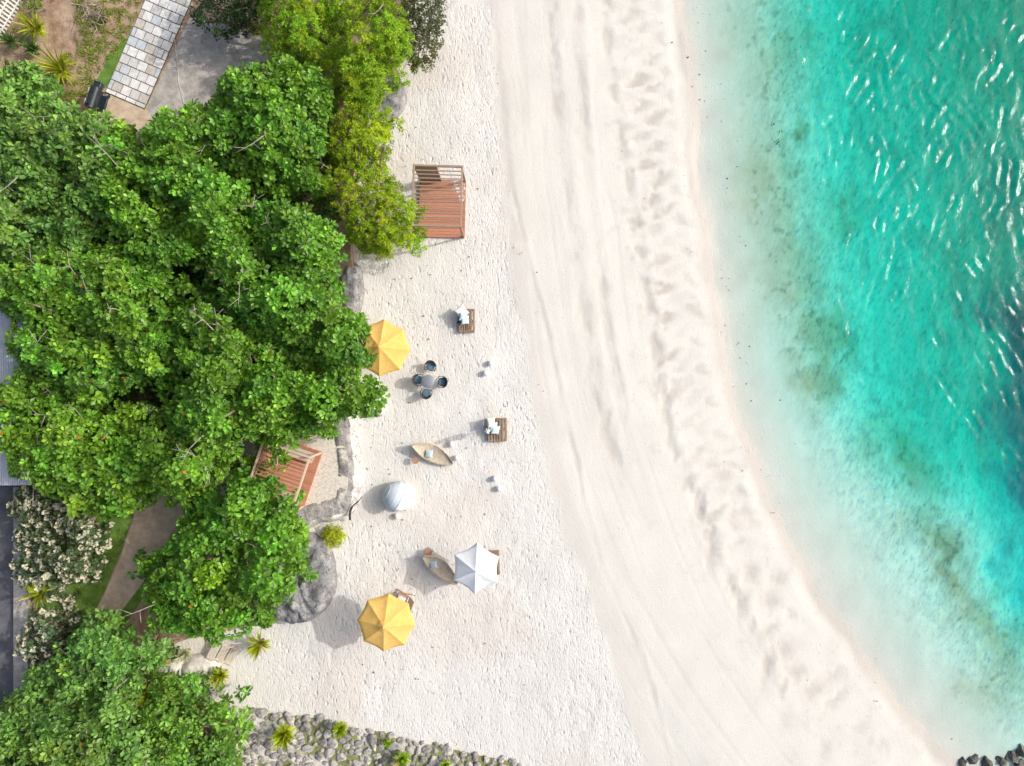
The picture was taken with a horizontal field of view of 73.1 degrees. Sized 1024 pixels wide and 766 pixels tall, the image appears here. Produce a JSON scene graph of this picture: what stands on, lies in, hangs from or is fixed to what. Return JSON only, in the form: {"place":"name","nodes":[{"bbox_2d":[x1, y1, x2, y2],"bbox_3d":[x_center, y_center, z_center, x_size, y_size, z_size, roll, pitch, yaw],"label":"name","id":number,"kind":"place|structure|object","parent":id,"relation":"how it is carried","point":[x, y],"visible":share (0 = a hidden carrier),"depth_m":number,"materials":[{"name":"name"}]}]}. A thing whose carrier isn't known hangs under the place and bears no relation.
{"place":"outdoors","nodes":[
{"label":"outdoors","id":0,"kind":"place"},
{"bbox_2d":[0,482,33,759],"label":"pavement","id":1,"kind":"structure","parent":0,"point":[6,604],"depth_m":35.27,"materials":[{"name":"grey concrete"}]},
{"bbox_2d":[13,486,30,708],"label":"wall","id":2,"kind":"structure","parent":1,"relation":"on","point":[21,612],"depth_m":35.02,"materials":[{"name":"concrete"}]},
{"bbox_2d":[37,494,137,654],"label":"lawn","id":3,"kind":"structure","parent":0,"point":[89,587],"depth_m":35.29,"materials":[{"name":"green plant"}]},
{"bbox_2d":[97,38,127,88],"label":"lawn","id":4,"kind":"structure","parent":0,"point":[106,73],"depth_m":35.29,"materials":[{"name":"green plant"}]},
{"bbox_2d":[119,579,145,621],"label":"side lawn","id":5,"kind":"structure","parent":0,"point":[132,604],"depth_m":35.28,"materials":[{"name":"green plant"}]},
{"bbox_2d":[95,494,183,630],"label":"garden path","id":6,"kind":"structure","parent":0,"point":[152,527],"depth_m":35.28,"materials":[{"name":"concrete"}]},
{"bbox_2d":[105,0,191,109],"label":"paved path","id":7,"kind":"structure","parent":0,"point":[149,48],"depth_m":35.25,"materials":[{"name":"stone"}]},
{"bbox_2d":[0,0,406,764],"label":"garden soil","id":8,"kind":"structure","parent":0,"point":[60,26],"depth_m":35.30,"materials":[{"name":"brown soil"}]},
{"bbox_2d":[0,28,18,49],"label":"spiky plant","id":9,"kind":"object","parent":8,"relation":"on","point":[9,39],"visible":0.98,"depth_m":34.65,"materials":[{"name":"green plant"}]},
{"bbox_2d":[0,0,22,39],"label":"picket fence","id":10,"kind":"object","parent":8,"relation":"on","point":[8,11],"visible":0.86,"depth_m":34.94,"materials":[{"name":"white paint"}]},
{"bbox_2d":[0,281,38,484],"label":"house","id":11,"kind":"structure","parent":8,"relation":"on","point":[7,363],"depth_m":32.89,"materials":[{"name":"metal"}]},
{"bbox_2d":[0,0,54,54],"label":"weeds","id":12,"kind":"object","parent":8,"relation":"on","point":[19,30],"visible":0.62,"depth_m":35.27,"materials":[{"name":"green plant"}]},
{"bbox_2d":[16,34,40,56],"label":"spiky plant","id":13,"kind":"object","parent":8,"relation":"on","point":[31,46],"visible":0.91,"depth_m":34.64,"materials":[{"name":"green plant"}]},
{"bbox_2d":[11,10,48,40],"bbox_3d":[-23.946,-17.891,34.397,1.440,2.015,1.514,0,90,0],"label":"spiky plant","id":14,"kind":"object","parent":8,"relation":"on","point":[36,26],"visible":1,"depth_m":34.57,"materials":[{"name":"green plant"}]},
{"bbox_2d":[20,0,46,13],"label":"garden bush","id":15,"kind":"object","parent":8,"relation":"on","point":[36,5],"visible":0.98,"depth_m":34.70,"materials":[{"name":"green plant"}]},
{"bbox_2d":[16,582,55,609],"bbox_3d":[-23.200,10.341,33.993,1.376,2.818,1.397,0,90,0],"label":"spiky plant","id":16,"kind":"object","parent":8,"relation":"on","point":[38,595],"visible":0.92,"depth_m":33.73,"materials":[{"name":"green plant"}]},
{"bbox_2d":[12,593,81,670],"bbox_3d":[-23.049,12.472,34.473,2.378,2.689,3.757,33,90,0],"label":"flowering shrub","id":17,"kind":"object","parent":8,"relation":"on","point":[52,631],"visible":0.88,"depth_m":33.88,"materials":[{"name":"white plant"}]},
{"bbox_2d":[28,40,79,88],"bbox_3d":[-22.735,-15.771,34.126,1.942,2.559,2.070,0,90,0],"label":"spiky plant","id":18,"kind":"object","parent":8,"relation":"on","point":[60,67],"visible":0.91,"depth_m":34.47,"materials":[{"name":"green plant"}]},
{"bbox_2d":[5,482,115,602],"bbox_3d":[-22.369,7.840,33.937,5.608,4.094,6.562,0,90,0],"label":"flowering shrub","id":19,"kind":"object","parent":8,"relation":"on","point":[87,542],"visible":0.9,"depth_m":33.61,"materials":[{"name":"white plant"}]},
{"bbox_2d":[0,58,132,268],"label":"broadleaf tree","id":20,"kind":"object","parent":8,"relation":"on","point":[42,135],"visible":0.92,"depth_m":31.29,"materials":[{"name":"green plant"}]},
{"bbox_2d":[0,605,172,765],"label":"broadleaf tree","id":21,"kind":"object","parent":8,"relation":"on","point":[96,707],"visible":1,"depth_m":31.87,"materials":[{"name":"green plant"}]},
{"bbox_2d":[64,0,108,38],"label":"garden bush","id":22,"kind":"object","parent":8,"relation":"on","point":[101,16],"visible":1,"depth_m":34.51,"materials":[{"name":"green plant"}]},
{"bbox_2d":[43,0,141,104],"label":"grass","id":23,"kind":"structure","parent":8,"relation":"on","point":[119,19],"depth_m":35.26,"materials":[{"name":"green plant"}]},
{"bbox_2d":[0,233,190,411],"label":"broadleaf tree","id":24,"kind":"object","parent":8,"relation":"on","point":[106,321],"visible":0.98,"depth_m":30.95,"materials":[{"name":"green plant"}]},
{"bbox_2d":[0,375,244,521],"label":"broadleaf tree","id":25,"kind":"object","parent":8,"relation":"on","point":[120,444],"visible":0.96,"depth_m":31.63,"materials":[{"name":"green plant"}]},
{"bbox_2d":[99,94,149,132],"bbox_3d":[-19.730,-13.533,35.386,2.735,0.200,2.028,19,90,0],"label":"concrete apron","id":26,"kind":"object","parent":8,"relation":"on","point":[118,108],"visible":0.57,"depth_m":35.29,"materials":[{"name":"beige concrete"}]},
{"bbox_2d":[84,79,109,112],"bbox_3d":[-20.626,-14.334,34.651,1.017,1.261,1.421,18,90,0],"label":"barrel grill","id":27,"kind":"object","parent":26,"relation":"on","point":[96,98],"visible":0.96,"depth_m":34.34,"materials":[{"name":"black metal"}]},
{"bbox_2d":[126,681,152,709],"bbox_3d":[-17.845,15.114,33.851,1.308,3.102,1.408,0,90,0],"label":"spiky plant","id":28,"kind":"object","parent":8,"relation":"on","point":[146,694],"visible":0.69,"depth_m":33.33,"materials":[{"name":"green plant"}]},
{"bbox_2d":[158,650,182,677],"bbox_3d":[-17.485,14.658,35.425,1.515,1.250,1.541,0,90,0],"label":"boulder","id":29,"kind":"object","parent":8,"relation":"on","point":[177,667],"visible":0.29,"depth_m":35.01,"materials":[{"name":"beige stone"}]},
{"bbox_2d":[0,76,341,496],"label":"undergrowth","id":30,"kind":"object","parent":8,"relation":"on","point":[330,213],"visible":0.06,"depth_m":34.54,"materials":[{"name":"green plant"}]},
{"bbox_2d":[86,99,263,292],"bbox_3d":[-15.538,-8.698,32.477,8.502,6.284,8.905,0,90,0],"label":"broadleaf tree","id":31,"kind":"object","parent":8,"relation":"on","point":[174,181],"visible":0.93,"depth_m":31.03,"materials":[{"name":"green plant"}]},
{"bbox_2d":[172,643,194,665],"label":"spiky plant","id":32,"kind":"object","parent":8,"relation":"on","point":[183,654],"visible":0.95,"depth_m":34.66,"materials":[{"name":"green plant"}]},
{"bbox_2d":[128,643,255,765],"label":"broadleaf tree","id":33,"kind":"object","parent":8,"relation":"on","point":[171,699],"visible":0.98,"depth_m":33.03,"materials":[{"name":"green plant"}]},
{"bbox_2d":[184,688,216,703],"bbox_3d":[-16.279,16.222,35.413,1.821,1.074,0.889,0,90,0],"label":"boulder","id":34,"kind":"object","parent":8,"relation":"on","point":[213,694],"visible":0.02,"depth_m":35.63,"materials":[{"name":"grey stone"}]},
{"bbox_2d":[136,14,294,148],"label":"concrete yard","id":35,"kind":"structure","parent":8,"relation":"on","point":[203,59],"depth_m":35.29,"materials":[{"name":"grey concrete"}]},
{"bbox_2d":[174,38,183,102],"bbox_3d":[-17.003,-15.681,35.269,0.168,0.026,3.969,-9,90,0],"label":"cable","id":36,"kind":"object","parent":35,"relation":"on","point":[177,69],"visible":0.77,"depth_m":35.26,"materials":[{"name":"paint"}]},
{"bbox_2d":[207,665,228,687],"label":"spiky plant","id":37,"kind":"object","parent":8,"relation":"on","point":[221,676],"visible":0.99,"depth_m":34.86,"materials":[{"name":"green plant"}]},
{"bbox_2d":[122,453,319,647],"bbox_3d":[-13.397,8.417,32.440,9.412,6.358,7.358,-43,90,0],"label":"broadleaf tree","id":38,"kind":"object","parent":8,"relation":"on","point":[243,519],"visible":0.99,"depth_m":31.25,"materials":[{"name":"green plant"}]},
{"bbox_2d":[189,0,269,42],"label":"dark tree","id":39,"kind":"object","parent":8,"relation":"on","point":[238,14],"visible":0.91,"depth_m":33.11,"materials":[{"name":"green plant"}]},
{"bbox_2d":[198,50,339,208],"bbox_3d":[-11.632,-12.277,32.610,6.930,5.999,7.651,0,90,0],"label":"broadleaf tree","id":40,"kind":"object","parent":8,"relation":"on","point":[261,128],"visible":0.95,"depth_m":31.56,"materials":[{"name":"green plant"}]},
{"bbox_2d":[157,271,390,471],"bbox_3d":[-11.937,0.386,32.432,11.658,6.376,7.814,22,90,0],"label":"broadleaf tree","id":41,"kind":"object","parent":8,"relation":"on","point":[215,353],"visible":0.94,"depth_m":30.98,"materials":[{"name":"green plant"}]},
{"bbox_2d":[203,197,377,372],"bbox_3d":[-10.248,-4.796,32.315,8.182,6.607,8.741,0,90,0],"label":"broadleaf tree","id":42,"kind":"object","parent":8,"relation":"on","point":[303,272],"visible":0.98,"depth_m":30.78,"materials":[{"name":"green plant"}]},
{"bbox_2d":[300,532,318,550],"bbox_3d":[-10.605,8.239,35.472,1.355,1.555,1.053,0,90,0],"label":"boulder","id":43,"kind":"object","parent":8,"relation":"on","point":[313,537],"visible":0.27,"depth_m":35.30,"materials":[{"name":"grey stone"}]},
{"bbox_2d":[296,412,362,527],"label":"rock wall","id":44,"kind":"structure","parent":8,"relation":"on","point":[348,437],"depth_m":35.23,"materials":[{"name":"stone"}]},
{"bbox_2d":[246,0,422,128],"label":"feathery tree","id":45,"kind":"object","parent":8,"relation":"on","point":[356,72],"visible":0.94,"depth_m":32.40,"materials":[{"name":"green plant"}]},
{"bbox_2d":[339,262,363,314],"bbox_3d":[-8.417,-4.739,35.656,1.500,1.187,3.473,0,90,0],"label":"boulder","id":46,"kind":"object","parent":8,"relation":"on","point":[352,279],"visible":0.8,"depth_m":35.24,"materials":[{"name":"grey stone"}]},
{"bbox_2d":[318,104,427,260],"bbox_3d":[-6.779,-9.589,33.450,4.734,4.352,7.799,-16,90,0],"label":"feathery tree","id":47,"kind":"object","parent":8,"relation":"on","point":[370,233],"visible":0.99,"depth_m":32.67,"materials":[{"name":"green plant"}]},
{"bbox_2d":[363,74,406,126],"bbox_3d":[-6.929,-14.672,35.572,3.277,1.355,2.571,-34,90,0],"label":"boulder","id":48,"kind":"object","parent":8,"relation":"on","point":[397,102],"visible":0.33,"depth_m":35.28,"materials":[{"name":"grey stone"}]},
{"bbox_2d":[213,414,347,523],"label":"terrace","id":49,"kind":"structure","parent":0,"point":[328,482],"depth_m":35.24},
{"bbox_2d":[250,443,321,511],"bbox_3d":[-11.251,4.549,34.129,2.440,2.298,2.992,19,90,0],"label":"pergola","id":50,"kind":"object","parent":49,"relation":"on","point":[304,463],"visible":0.48,"depth_m":34.74,"materials":[{"name":"brown wood"}]},
{"bbox_2d":[174,0,1023,765],"bbox_3d":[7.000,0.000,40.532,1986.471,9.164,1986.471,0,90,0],"label":"beach sand","id":51,"kind":"structure","parent":0,"point":[670,588],"depth_m":36.62,"materials":[{"name":"beige sand"}]},
{"bbox_2d":[182,653,221,678],"bbox_3d":[-16.128,14.678,35.585,2.090,0.930,1.280,0,90,0],"label":"rock","id":52,"kind":"object","parent":51,"relation":"on","point":[197,663],"visible":0.69,"depth_m":35.30,"materials":[{"name":"beige stone"}]},
{"bbox_2d":[206,642,239,665],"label":"wooden steps","id":53,"kind":"structure","parent":51,"relation":"on","point":[225,648],"depth_m":35.68,"materials":[{"name":"beige wood"}]},
{"bbox_2d":[243,631,272,662],"bbox_3d":[-12.925,13.342,35.087,1.337,1.835,1.458,0,90,0],"label":"spiky plant","id":54,"kind":"object","parent":51,"relation":"on","point":[255,649],"visible":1,"depth_m":35.12,"materials":[{"name":"green plant"}]},
{"bbox_2d":[271,537,336,623],"bbox_3d":[-10.774,10.179,35.473,3.463,1.553,4.568,0,90,0],"label":"boulder","id":55,"kind":"object","parent":51,"relation":"on","point":[313,600],"visible":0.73,"depth_m":35.06,"materials":[{"name":"grey stone"}]},
{"bbox_2d":[320,523,347,548],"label":"flower bush","id":56,"kind":"object","parent":51,"relation":"on","point":[330,535],"visible":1,"depth_m":35.34,"materials":[{"name":"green plant"}]},
{"bbox_2d":[198,706,521,765],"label":"stone slope","id":57,"kind":"structure","parent":51,"relation":"on","point":[314,742],"depth_m":35.74,"materials":[{"name":"beige stone"}]},
{"bbox_2d":[270,722,295,753],"bbox_3d":[-11.551,17.843,34.887,1.361,1.935,1.297,0,90,0],"label":"spiky plant","id":58,"kind":"object","parent":57,"relation":"on","point":[283,735],"visible":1,"depth_m":34.82,"materials":[{"name":"green plant"}]},
{"bbox_2d":[331,720,347,740],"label":"spiky plant","id":59,"kind":"object","parent":57,"relation":"on","point":[339,730],"visible":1,"depth_m":35.12,"materials":[{"name":"green plant"}]},
{"bbox_2d":[383,739,391,748],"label":"spiky plant","id":60,"kind":"object","parent":57,"relation":"on","point":[387,743],"visible":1,"depth_m":35.42,"materials":[{"name":"green plant"}]},
{"bbox_2d":[391,749,410,765],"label":"spiky plant","id":61,"kind":"object","parent":57,"relation":"on","point":[402,759],"visible":1,"depth_m":35.16,"materials":[{"name":"green plant"}]},
{"bbox_2d":[439,758,451,765],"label":"spiky plant","id":62,"kind":"object","parent":57,"relation":"on","point":[445,763],"visible":1,"depth_m":35.37,"materials":[{"name":"green plant"}]},
{"bbox_2d":[366,395,386,416],"bbox_3d":[-7.237,1.090,35.695,1.550,1.110,1.454,0,90,0],"label":"boulder","id":63,"kind":"object","parent":51,"relation":"on","point":[383,412],"visible":0.07,"depth_m":35.70,"materials":[{"name":"grey stone"}]},
{"bbox_2d":[357,593,414,651],"bbox_3d":[-6.150,11.700,34.470,2.629,3.060,2.629,-18,90,0],"label":"parasol","id":64,"kind":"object","parent":51,"relation":"on","point":[385,621],"visible":1,"depth_m":33.59,"materials":[{"name":"yellow fabric"}]},
{"bbox_2d":[364,319,410,375],"bbox_3d":[-6.360,-1.720,34.470,2.592,3.060,2.592,-18,90,0],"label":"parasol","id":65,"kind":"object","parent":51,"relation":"on","point":[388,344],"visible":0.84,"depth_m":33.57,"materials":[{"name":"yellow fabric"}]},
{"bbox_2d":[383,481,414,511],"bbox_3d":[-5.824,5.817,35.333,1.612,1.333,1.595,0,90,0],"label":"dome daybed","id":66,"kind":"object","parent":51,"relation":"on","point":[398,495],"visible":1,"depth_m":35.04,"materials":[{"name":"white fabric"}]},
{"bbox_2d":[396,589,413,610],"bbox_3d":[-5.585,11.189,35.544,1.109,0.915,0.735,20,90,0],"label":"deck chair","id":67,"kind":"object","parent":51,"relation":"on","point":[401,595],"visible":0.58,"depth_m":35.53,"materials":[{"name":"white fabric"}]},
{"bbox_2d":[412,457,418,463],"bbox_3d":[-4.983,3.983,35.799,0.373,0.407,0.376,-44,90,0],"label":"side table","id":68,"kind":"object","parent":51,"relation":"on","point":[415,460],"visible":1,"depth_m":35.59,"materials":[{"name":"ceramic"}]},
{"bbox_2d":[411,374,422,385],"bbox_3d":[-4.859,-0.171,35.629,0.545,0.748,0.619,9,90,0],"label":"armchair","id":69,"kind":"object","parent":51,"relation":"on","point":[416,380],"visible":0.96,"depth_m":35.51,"materials":[{"name":"fabric"}]},
{"bbox_2d":[397,0,451,72],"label":"grey shrub","id":70,"kind":"object","parent":51,"relation":"on","point":[419,29],"visible":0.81,"depth_m":33.71,"materials":[{"name":"green plant"}]},
{"bbox_2d":[420,388,431,398],"bbox_3d":[-4.400,0.564,35.629,0.619,0.748,0.545,9,90,0],"label":"armchair","id":71,"kind":"object","parent":51,"relation":"on","point":[426,393],"visible":1,"depth_m":35.51,"materials":[{"name":"fabric"}]},
{"bbox_2d":[421,375,434,387],"bbox_3d":[-4.299,-0.082,35.633,0.690,0.736,0.690,0,90,0],"label":"dining table","id":72,"kind":"object","parent":51,"relation":"on","point":[427,381],"visible":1,"depth_m":35.27,"materials":[{"name":"grey glass"}]},
{"bbox_2d":[425,549,432,555],"bbox_3d":[-4.300,8.733,35.799,0.376,0.407,0.373,-31,90,0],"label":"side table","id":73,"kind":"object","parent":51,"relation":"on","point":[428,552],"visible":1,"depth_m":35.59,"materials":[{"name":"ceramic"}]},
{"bbox_2d":[424,360,435,370],"bbox_3d":[-4.175,-0.893,35.629,0.619,0.748,0.545,9,90,0],"label":"armchair","id":74,"kind":"object","parent":51,"relation":"on","point":[430,365],"visible":1,"depth_m":35.51,"materials":[{"name":"fabric"}]},
{"bbox_2d":[412,443,452,465],"bbox_3d":[-4.067,3.667,35.582,2.276,0.796,0.885,27,90,0],"label":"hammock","id":75,"kind":"object","parent":51,"relation":"on","point":[440,456],"visible":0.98,"depth_m":35.73,"materials":[{"name":"beige fabric"}]},
{"bbox_2d":[425,449,432,457],"bbox_3d":[-4.283,3.650,35.620,0.420,0.162,0.420,4,85,13],"label":"cushion","id":76,"kind":"object","parent":75,"relation":"on","point":[428,453],"visible":1,"depth_m":35.55,"materials":[{"name":"white fabric"}]},
{"bbox_2d":[411,164,465,237],"bbox_3d":[-3.620,-9.060,34.734,2.440,2.648,2.992,1,90,0],"label":"pergola","id":77,"kind":"object","parent":51,"relation":"on","point":[444,201],"visible":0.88,"depth_m":35.86,"materials":[{"name":"brown wood"}]},
{"bbox_2d":[423,555,457,584],"bbox_3d":[-3.667,9.617,35.582,2.276,0.796,0.885,42,90,0],"label":"lounger","id":78,"kind":"object","parent":51,"relation":"on","point":[443,570],"visible":0.88,"depth_m":35.74,"materials":[{"name":"beige fabric"}]},
{"bbox_2d":[430,560,436,568],"bbox_3d":[-4.050,9.350,35.580,0.400,0.152,0.400,-11,80,7],"label":"cushion","id":79,"kind":"object","parent":78,"relation":"on","point":[433,564],"visible":1,"depth_m":35.52,"materials":[{"name":"white fabric"}]},
{"bbox_2d":[437,376,447,387],"bbox_3d":[-3.550,-0.048,35.629,0.545,0.748,0.619,3,90,0],"label":"armchair","id":80,"kind":"object","parent":51,"relation":"on","point":[443,381],"visible":1,"depth_m":35.51,"materials":[{"name":"fabric"}]},
{"bbox_2d":[454,455,459,460],"bbox_3d":[-2.855,3.884,35.835,0.310,0.330,0.310,0,90,0],"label":"globe lamp","id":81,"kind":"object","parent":51,"relation":"on","point":[456,457],"visible":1,"depth_m":35.73,"materials":[{"name":"glass"}]},
{"bbox_2d":[459,309,474,331],"bbox_3d":[-2.347,-3.233,35.857,0.820,0.286,1.200,0,90,0],"label":"pallet table","id":82,"kind":"object","parent":51,"relation":"on","point":[469,327],"visible":0.83,"depth_m":35.71,"materials":[{"name":"brown wood"}]},
{"bbox_2d":[455,304,468,316],"bbox_3d":[-2.577,-3.653,35.480,0.600,0.212,0.600,-42,109,-14],"label":"cushion","id":83,"kind":"object","parent":82,"relation":"on","point":[461,308],"visible":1,"depth_m":35.38,"materials":[{"name":"white fabric"}]},
{"bbox_2d":[459,312,467,319],"bbox_3d":[-2.500,-3.400,35.450,0.440,0.172,0.440,2,111,-32],"label":"cushion","id":84,"kind":"object","parent":83,"relation":"on","point":[463,315],"visible":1,"depth_m":35.34,"materials":[{"name":"white fabric"}]},
{"bbox_2d":[461,315,468,324],"bbox_3d":[-2.417,-3.233,35.500,0.460,0.172,0.460,-9,109,-26],"label":"cushion","id":85,"kind":"object","parent":82,"relation":"on","point":[464,320],"visible":1,"depth_m":35.44,"materials":[{"name":"white fabric"}]},
{"bbox_2d":[453,542,498,593],"bbox_3d":[-1.770,9.120,34.645,2.268,2.710,2.542,0,90,0],"label":"parasol","id":86,"kind":"object","parent":51,"relation":"on","point":[476,568],"visible":1,"depth_m":33.81,"materials":[{"name":"white fabric"}]},
{"bbox_2d":[484,425,490,433],"bbox_3d":[-1.233,2.417,34.940,0.440,2.120,0.433,0,90,0],"label":"folded parasol","id":87,"kind":"object","parent":51,"relation":"on","point":[486,430],"visible":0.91,"depth_m":34.63,"materials":[{"name":"fabric"}]},
{"bbox_2d":[487,550,499,574],"bbox_3d":[-1.067,9.317,35.857,0.840,0.286,1.220,-2,90,0],"label":"pallet table","id":88,"kind":"object","parent":51,"relation":"on","point":[496,552],"visible":0.37,"depth_m":35.74,"materials":[{"name":"brown wood"}]},
{"bbox_2d":[488,418,506,440],"bbox_3d":[-0.767,2.417,35.857,1.000,0.286,1.200,0,90,0],"label":"pallet table","id":89,"kind":"object","parent":51,"relation":"on","point":[500,430],"visible":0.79,"depth_m":35.71,"materials":[{"name":"brown wood"}]},
{"bbox_2d":[491,426,499,434],"bbox_3d":[-0.850,2.417,35.520,0.460,0.172,0.460,7,103,-27],"label":"cushion","id":90,"kind":"object","parent":89,"relation":"on","point":[495,429],"visible":1,"depth_m":35.45,"materials":[{"name":"white fabric"}]},
{"bbox_3d":[-0.950,2.233,35.500,0.440,0.172,0.440,-6,110,-31],"label":"cushion","id":91,"kind":"object","parent":89,"relation":"on","visible":0},
{"bbox_2d":[486,417,494,427],"bbox_3d":[-1.067,2.017,35.400,0.480,0.212,0.520,-8,90,-28],"label":"cushion","id":92,"kind":"object","parent":91,"relation":"on","point":[490,422],"visible":1,"depth_m":35.30,"materials":[{"name":"beige fabric"}]},
{"bbox_2d":[958,756,966,765],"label":"shore rock","id":93,"kind":"object","parent":51,"relation":"on","point":[962,761],"visible":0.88,"depth_m":36.88,"materials":[{"name":"grey stone"}]},
{"bbox_2d":[967,754,978,763],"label":"shore rock","id":94,"kind":"object","parent":51,"relation":"on","point":[973,759],"visible":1,"depth_m":36.94,"materials":[{"name":"grey stone"}]},
{"bbox_2d":[981,756,992,765],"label":"shore rock","id":95,"kind":"object","parent":51,"relation":"on","point":[985,761],"visible":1,"depth_m":36.89,"materials":[{"name":"grey stone"}]},
{"bbox_2d":[995,756,1006,765],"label":"shore rock","id":96,"kind":"object","parent":51,"relation":"on","point":[1001,760],"visible":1,"depth_m":36.95,"materials":[{"name":"grey stone"}]},
{"bbox_2d":[1005,750,1019,763],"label":"shore rock","id":97,"kind":"object","parent":51,"relation":"on","point":[1012,756],"visible":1,"depth_m":36.96,"materials":[{"name":"grey stone"}]},
{"bbox_2d":[1013,758,1023,765],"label":"shore rock","id":98,"kind":"object","parent":51,"relation":"on","point":[1021,762],"visible":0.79,"depth_m":36.92,"materials":[{"name":"grey stone"}]},
{"bbox_2d":[1015,743,1023,756],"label":"shore rock","id":99,"kind":"object","parent":51,"relation":"on","point":[1019,751],"visible":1,"depth_m":36.96,"materials":[{"name":"grey stone"}]}
]}

